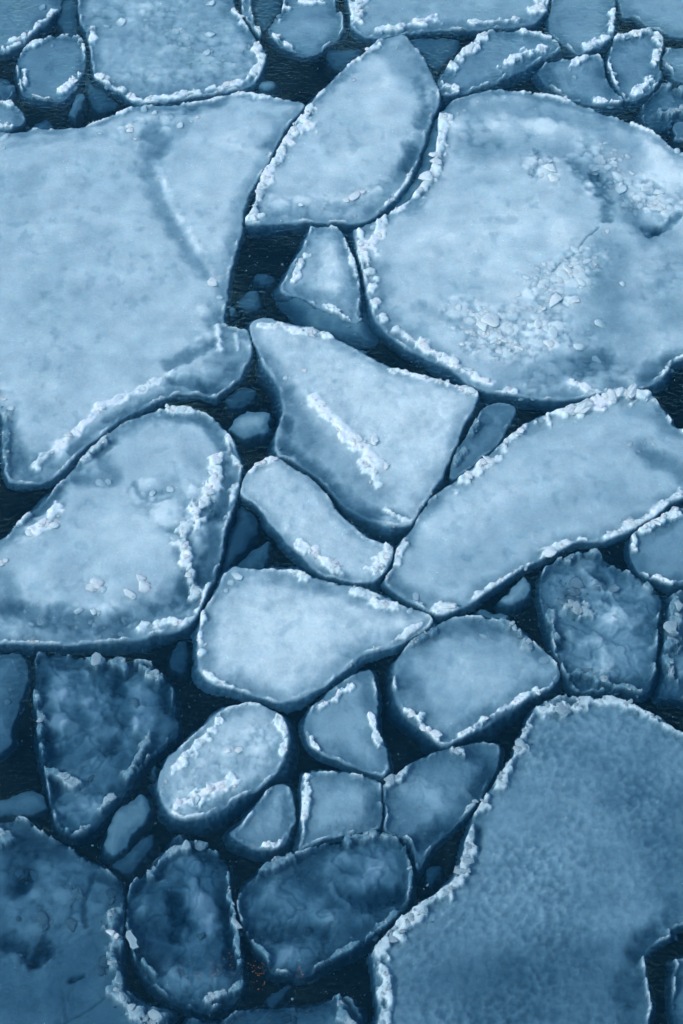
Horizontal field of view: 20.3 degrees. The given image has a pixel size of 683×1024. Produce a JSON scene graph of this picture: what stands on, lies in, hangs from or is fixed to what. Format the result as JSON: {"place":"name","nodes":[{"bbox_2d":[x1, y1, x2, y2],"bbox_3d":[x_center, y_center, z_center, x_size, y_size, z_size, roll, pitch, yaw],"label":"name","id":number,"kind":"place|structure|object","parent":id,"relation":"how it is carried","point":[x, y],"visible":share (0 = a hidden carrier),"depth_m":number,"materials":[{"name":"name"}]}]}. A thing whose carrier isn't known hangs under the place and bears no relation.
{"place":"outdoors","nodes":[
{"label":"outdoors","id":0,"kind":"place"},
{"bbox_2d":[0,0,682,1023],"bbox_3d":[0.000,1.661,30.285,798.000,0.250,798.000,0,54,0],"label":"water","id":1,"kind":"structure","parent":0,"point":[18,766],"depth_m":29.47,"materials":[{"name":"blue liquid"}]},
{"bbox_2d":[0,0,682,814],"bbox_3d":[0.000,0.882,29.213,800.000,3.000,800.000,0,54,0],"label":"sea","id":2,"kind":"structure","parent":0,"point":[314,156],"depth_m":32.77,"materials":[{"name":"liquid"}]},
{"bbox_2d":[0,133,10,148],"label":"ice fragment","id":3,"kind":"object","parent":2,"relation":"on","point":[4,136],"visible":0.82,"depth_m":32.67,"materials":[{"name":"ice"}]},
{"bbox_2d":[0,79,22,110],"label":"ice floe","id":4,"kind":"object","parent":2,"relation":"on","point":[8,91],"visible":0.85,"depth_m":33.50,"materials":[{"name":"blue ice"}]},
{"bbox_2d":[0,100,29,133],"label":"ice floe","id":5,"kind":"object","parent":2,"relation":"on","point":[15,119],"visible":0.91,"depth_m":33.03,"materials":[{"name":"ice"}]},
{"bbox_2d":[0,653,32,762],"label":"ice floe","id":6,"kind":"object","parent":2,"relation":"on","point":[16,677],"visible":1,"depth_m":26.34,"materials":[{"name":"blue ice"}]},
{"bbox_2d":[0,791,49,825],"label":"ice fragment","id":7,"kind":"object","parent":2,"relation":"in","point":[31,806],"visible":0.96,"depth_m":25.33,"materials":[{"name":"blue ice"}]},
{"bbox_2d":[0,0,64,64],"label":"ice floe","id":8,"kind":"object","parent":2,"relation":"on","point":[42,24],"visible":1,"depth_m":34.51,"materials":[{"name":"ice"}]},
{"bbox_2d":[26,120,53,131],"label":"ice fragment","id":9,"kind":"object","parent":2,"relation":"on","point":[46,124],"visible":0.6,"depth_m":33.03,"materials":[{"name":"blue ice"}]},
{"bbox_2d":[13,33,88,111],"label":"ice floe","id":10,"kind":"object","parent":2,"relation":"on","point":[30,82],"visible":1,"depth_m":33.73,"materials":[{"name":"blue ice"}]},
{"bbox_2d":[55,0,81,37],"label":"ice fragment","id":11,"kind":"object","parent":2,"relation":"on","point":[68,14],"visible":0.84,"depth_m":34.67,"materials":[{"name":"blue ice"}]},
{"bbox_2d":[67,94,88,127],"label":"ice fragment","id":12,"kind":"object","parent":2,"relation":"on","point":[79,109],"visible":0.94,"depth_m":33.27,"materials":[{"name":"blue ice"}]},
{"bbox_2d":[0,816,179,1023],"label":"ice floe","id":13,"kind":"object","parent":2,"relation":"on","point":[64,945],"visible":1,"depth_m":24.23,"materials":[{"name":"blue ice"}]},
{"bbox_2d":[84,74,120,121],"bbox_3d":[-4.341,-7.207,33.678,0.567,0.455,1.248,-31,60,-20],"label":"ice fragment","id":14,"kind":"object","parent":2,"relation":"on","point":[106,104],"visible":0.87,"depth_m":33.42,"materials":[{"name":"blue ice"}]},
{"bbox_2d":[30,652,183,846],"bbox_3d":[-3.243,3.178,25.961,2.165,0.560,2.947,0,54,0],"label":"ice floe","id":15,"kind":"object","parent":2,"relation":"on","point":[96,763],"visible":1,"depth_m":25.98,"materials":[{"name":"blue ice"}]},
{"bbox_2d":[0,404,246,656],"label":"ice floe","id":16,"kind":"object","parent":2,"relation":"on","point":[159,569],"visible":1,"depth_m":27.70,"materials":[{"name":"white ice"}]},
{"bbox_2d":[99,794,155,866],"bbox_3d":[-2.835,4.207,25.316,0.520,0.456,1.129,28,59,19],"label":"ice fragment","id":17,"kind":"object","parent":2,"relation":"in","point":[129,827],"visible":0.99,"depth_m":25.14,"materials":[{"name":"blue ice"}]},
{"bbox_2d":[110,835,159,886],"bbox_3d":[-2.662,4.600,25.128,0.803,0.459,0.438,-37,62,-23],"label":"ice fragment","id":18,"kind":"object","parent":2,"relation":"on","point":[135,862],"visible":0.84,"depth_m":24.96,"materials":[{"name":"blue ice"}]},
{"bbox_2d":[0,90,305,491],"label":"ice floe","id":19,"kind":"object","parent":2,"relation":"on","point":[73,411],"visible":1,"depth_m":30.88,"materials":[{"name":"ice"}]},
{"bbox_2d":[148,766,160,783],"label":"ice fragment","id":20,"kind":"object","parent":2,"relation":"in","point":[154,772],"visible":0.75,"depth_m":25.71,"materials":[{"name":"blue ice"}]},
{"bbox_2d":[76,0,268,107],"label":"ice floe","id":21,"kind":"object","parent":2,"relation":"on","point":[148,81],"visible":1,"depth_m":34.00,"materials":[{"name":"ice"}]},
{"bbox_2d":[166,641,193,687],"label":"ice fragment","id":22,"kind":"object","parent":2,"relation":"on","point":[180,664],"visible":0.96,"depth_m":26.77,"materials":[{"name":"blue ice"}]},
{"bbox_2d":[125,834,249,1019],"bbox_3d":[-1.971,5.270,24.463,1.645,0.584,2.560,0,54,0],"label":"ice floe","id":23,"kind":"object","parent":2,"relation":"on","point":[180,911],"visible":1,"depth_m":24.31,"materials":[{"name":"blue ice"}]},
{"bbox_2d":[147,702,299,836],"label":"ice floe","id":24,"kind":"object","parent":2,"relation":"on","point":[222,767],"visible":1,"depth_m":25.56,"materials":[{"name":"white ice"}]},
{"bbox_2d":[228,307,240,326],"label":"ice fragment","id":25,"kind":"object","parent":2,"relation":"on","point":[234,314],"visible":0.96,"depth_m":30.50,"materials":[{"name":"blue ice"}]},
{"bbox_2d":[177,845,303,989],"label":"orange specks","id":26,"kind":"object","parent":2,"relation":"on","point":[232,968],"visible":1,"depth_m":23.83,"materials":[{"name":"orange"}]},
{"bbox_2d":[222,388,261,421],"bbox_3d":[-1.526,-1.649,29.662,0.703,0.456,0.447,-37,62,-24],"label":"ice fragment","id":27,"kind":"object","parent":2,"relation":"on","point":[238,401],"visible":0.84,"depth_m":29.50,"materials":[{"name":"blue ice"}]},
{"bbox_2d":[221,506,263,572],"bbox_3d":[-1.483,0.541,28.089,0.528,0.454,1.299,14,55,10],"label":"ice fragment","id":28,"kind":"object","parent":2,"relation":"in","point":[246,534],"visible":0.82,"depth_m":27.99,"materials":[{"name":"blue ice"}]},
{"bbox_2d":[233,290,265,324],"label":"ice fragment","id":29,"kind":"object","parent":2,"relation":"on","point":[244,305],"visible":0.88,"depth_m":30.64,"materials":[{"name":"blue ice"}]},
{"bbox_2d":[227,411,274,454],"bbox_3d":[-1.386,-1.231,29.230,0.754,0.477,0.689,0,54,0],"label":"ice fragment","id":30,"kind":"object","parent":2,"relation":"on","point":[248,431],"visible":0.95,"depth_m":29.04,"materials":[{"name":"blue ice"}]},
{"bbox_2d":[237,0,265,50],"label":"ice floe","id":31,"kind":"object","parent":2,"relation":"on","point":[246,7],"visible":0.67,"depth_m":34.55,"materials":[{"name":"blue ice"}]},
{"bbox_2d":[237,541,276,569],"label":"ice fragment","id":32,"kind":"object","parent":2,"relation":"in","point":[261,557],"visible":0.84,"depth_m":27.72,"materials":[{"name":"blue ice"}]},
{"bbox_2d":[222,782,297,862],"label":"ice floe","id":33,"kind":"object","parent":2,"relation":"on","point":[266,824],"visible":0.99,"depth_m":25.08,"materials":[{"name":"blue ice"}]},
{"bbox_2d":[250,274,277,299],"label":"ice fragment","id":34,"kind":"object","parent":2,"relation":"on","point":[261,282],"visible":0.88,"depth_m":30.95,"materials":[{"name":"blue ice"}]},
{"bbox_2d":[252,0,281,48],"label":"ice fragment","id":35,"kind":"object","parent":2,"relation":"on","point":[267,9],"visible":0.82,"depth_m":34.77,"materials":[{"name":"blue ice"}]},
{"bbox_2d":[258,81,281,97],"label":"ice fragment","id":36,"kind":"object","parent":2,"relation":"in","point":[267,87],"visible":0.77,"depth_m":33.54,"materials":[{"name":"blue ice"}]},
{"bbox_2d":[182,993,369,1023],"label":"ice floe","id":37,"kind":"object","parent":2,"relation":"on","point":[340,1009],"visible":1,"depth_m":23.67,"materials":[{"name":"blue ice"}]},
{"bbox_2d":[263,985,295,1008],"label":"ice fragment","id":38,"kind":"object","parent":37,"relation":"attached to","point":[280,997],"visible":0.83,"depth_m":23.90,"materials":[{"name":"blue ice"}]},
{"bbox_2d":[265,0,347,65],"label":"ice floe","id":39,"kind":"object","parent":2,"relation":"on","point":[314,17],"visible":1,"depth_m":34.37,"materials":[{"name":"ice"}]},
{"bbox_2d":[191,565,436,713],"bbox_3d":[-0.489,1.884,26.806,3.206,0.380,2.430,17,56,12],"label":"ice floe","id":40,"kind":"object","parent":2,"relation":"on","point":[293,630],"visible":1,"depth_m":26.77,"materials":[{"name":"white ice"}]},
{"bbox_2d":[239,456,395,591],"bbox_3d":[-0.438,0.241,28.015,2.933,0.430,1.296,38,62,24],"label":"ice floe","id":41,"kind":"object","parent":2,"relation":"on","point":[299,515],"visible":0.99,"depth_m":27.84,"materials":[{"name":"ice"}]},
{"bbox_2d":[272,225,378,350],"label":"ice floe","id":42,"kind":"object","parent":2,"relation":"on","point":[332,311],"visible":1,"depth_m":30.64,"materials":[{"name":"blue ice"}]},
{"bbox_2d":[235,830,417,985],"bbox_3d":[-0.141,5.010,24.636,2.482,0.529,1.756,-23,57,-16],"label":"ice floe","id":43,"kind":"object","parent":2,"relation":"on","point":[315,913],"visible":0.98,"depth_m":24.52,"materials":[{"name":"blue ice"}]},
{"bbox_2d":[292,769,383,853],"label":"ice floe","id":44,"kind":"object","parent":2,"relation":"on","point":[334,806],"visible":1,"depth_m":25.24,"materials":[{"name":"ice"}]},
{"bbox_2d":[1,29,682,1002],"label":"brash","id":45,"kind":"object","parent":2,"relation":"on","point":[381,593],"visible":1,"depth_m":27.40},
{"bbox_2d":[244,35,444,239],"bbox_3d":[0.367,-6.359,32.824,2.565,0.474,5.556,18,56,13],"label":"ice floe","id":46,"kind":"object","parent":2,"relation":"on","point":[306,194],"visible":0.99,"depth_m":32.50,"materials":[{"name":"ice"}]},
{"bbox_2d":[323,49,363,80],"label":"ice fragment","id":47,"kind":"object","parent":46,"relation":"attached to","point":[337,61],"visible":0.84,"depth_m":34.06,"materials":[{"name":"blue ice"}]},
{"bbox_2d":[298,669,393,783],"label":"ice floe","id":48,"kind":"object","parent":2,"relation":"on","point":[340,726],"visible":1,"depth_m":25.92,"materials":[{"name":"blue ice"}]},
{"bbox_2d":[243,317,483,543],"bbox_3d":[-0.168,-1.434,29.298,4.361,0.551,3.133,27,58,18],"label":"ice floe","id":49,"kind":"object","parent":2,"relation":"on","point":[328,393],"visible":0.98,"depth_m":29.01,"materials":[{"name":"ice"}]},
{"bbox_2d":[410,38,460,75],"bbox_3d":[1.679,-8.075,34.286,1.001,0.456,0.936,0,54,0],"label":"ice fragment","id":50,"kind":"object","parent":2,"relation":"in","point":[441,57],"visible":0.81,"depth_m":34.14,"materials":[{"name":"blue ice"}]},
{"bbox_2d":[382,742,504,877],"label":"ice floe","id":51,"kind":"object","parent":2,"relation":"on","point":[431,801],"visible":1,"depth_m":25.36,"materials":[{"name":"blue ice"}]},
{"bbox_2d":[418,866,447,895],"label":"ice fragment","id":52,"kind":"object","parent":51,"relation":"attached to","point":[435,877],"visible":0.94,"depth_m":24.87,"materials":[{"name":"blue ice"}]},
{"bbox_2d":[343,0,550,46],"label":"ice floe","id":53,"kind":"object","parent":2,"relation":"on","point":[453,19],"visible":1,"depth_m":34.53,"materials":[{"name":"ice"}]},
{"bbox_2d":[383,615,562,754],"bbox_3d":[1.725,2.332,26.559,2.498,0.551,1.924,-30,59,-20],"label":"ice floe","id":54,"kind":"object","parent":2,"relation":"on","point":[494,668],"visible":0.98,"depth_m":26.36,"materials":[{"name":"blue ice"}]},
{"bbox_2d":[475,610,509,620],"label":"ice fragment","id":55,"kind":"object","parent":54,"relation":"attached to","point":[485,614],"visible":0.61,"depth_m":27.07,"materials":[{"name":"blue ice"}]},
{"bbox_2d":[447,403,518,485],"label":"ice floe","id":56,"kind":"object","parent":2,"relation":"on","point":[491,432],"visible":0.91,"depth_m":28.92,"materials":[{"name":"blue ice"}]},
{"bbox_2d":[435,28,564,106],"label":"ice floe","id":57,"kind":"object","parent":2,"relation":"on","point":[509,65],"visible":0.98,"depth_m":33.85,"materials":[{"name":"blue ice"}]},
{"bbox_2d":[494,577,534,617],"bbox_3d":[2.513,1.269,27.407,0.699,0.455,0.395,-39,63,-25],"label":"ice fragment","id":58,"kind":"object","parent":2,"relation":"on","point":[518,599],"visible":0.98,"depth_m":27.25,"materials":[{"name":"blue ice"}]},
{"bbox_2d":[347,89,682,412],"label":"ice floe","id":59,"kind":"object","parent":2,"relation":"on","point":[518,321],"visible":1,"depth_m":31.03,"materials":[{"name":"ice"}]},
{"bbox_2d":[366,694,682,1023],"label":"ice floe","id":60,"kind":"object","parent":2,"relation":"on","point":[556,897],"visible":1,"depth_m":24.53,"materials":[{"name":"blue ice"}]},
{"bbox_2d":[380,383,682,622],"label":"ice floe","id":61,"kind":"object","parent":2,"relation":"on","point":[515,500],"visible":0.99,"depth_m":28.14,"materials":[{"name":"white ice"}]},
{"bbox_2d":[531,53,628,116],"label":"ice floe","id":62,"kind":"object","parent":2,"relation":"on","point":[585,75],"visible":0.98,"depth_m":33.57,"materials":[{"name":"blue ice"}]},
{"bbox_2d":[544,0,618,59],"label":"ice floe","id":63,"kind":"object","parent":2,"relation":"on","point":[589,23],"visible":0.99,"depth_m":34.45,"materials":[{"name":"blue ice"}]},
{"bbox_2d":[534,548,664,703],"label":"ice floe","id":64,"kind":"object","parent":2,"relation":"on","point":[590,615],"visible":0.98,"depth_m":26.93,"materials":[{"name":"blue ice"}]},
{"bbox_2d":[605,27,666,111],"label":"ice floe","id":65,"kind":"object","parent":2,"relation":"on","point":[639,47],"visible":1,"depth_m":33.80,"materials":[{"name":"ice"}]},
{"bbox_2d":[616,0,682,46],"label":"ice floe","id":66,"kind":"object","parent":2,"relation":"on","point":[628,11],"visible":0.99,"depth_m":34.60,"materials":[{"name":"blue ice"}]},
{"bbox_2d":[623,506,682,594],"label":"ice floe","id":67,"kind":"object","parent":2,"relation":"on","point":[651,546],"visible":0.99,"depth_m":27.65,"materials":[{"name":"blue ice"}]},
{"bbox_2d":[635,82,682,140],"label":"ice floe","id":68,"kind":"object","parent":2,"relation":"on","point":[665,96],"visible":0.97,"depth_m":33.19,"materials":[{"name":"blue ice"}]},
{"bbox_2d":[651,590,682,710],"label":"ice floe","id":69,"kind":"object","parent":2,"relation":"on","point":[668,690],"visible":1,"depth_m":26.63,"materials":[{"name":"blue ice"}]},
{"bbox_2d":[660,48,682,88],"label":"ice floe","id":70,"kind":"object","parent":2,"relation":"on","point":[671,59],"visible":0.95,"depth_m":33.82,"materials":[{"name":"blue ice"}]},
{"bbox_2d":[664,955,682,1023],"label":"ice floe","id":71,"kind":"object","parent":2,"relation":"on","point":[673,990],"visible":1,"depth_m":23.82,"materials":[{"name":"blue ice"}]},
{"bbox_2d":[667,122,682,151],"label":"ice floe","id":72,"kind":"object","parent":2,"relation":"on","point":[675,140],"visible":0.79,"depth_m":32.83,"materials":[{"name":"blue ice"}]}
]}

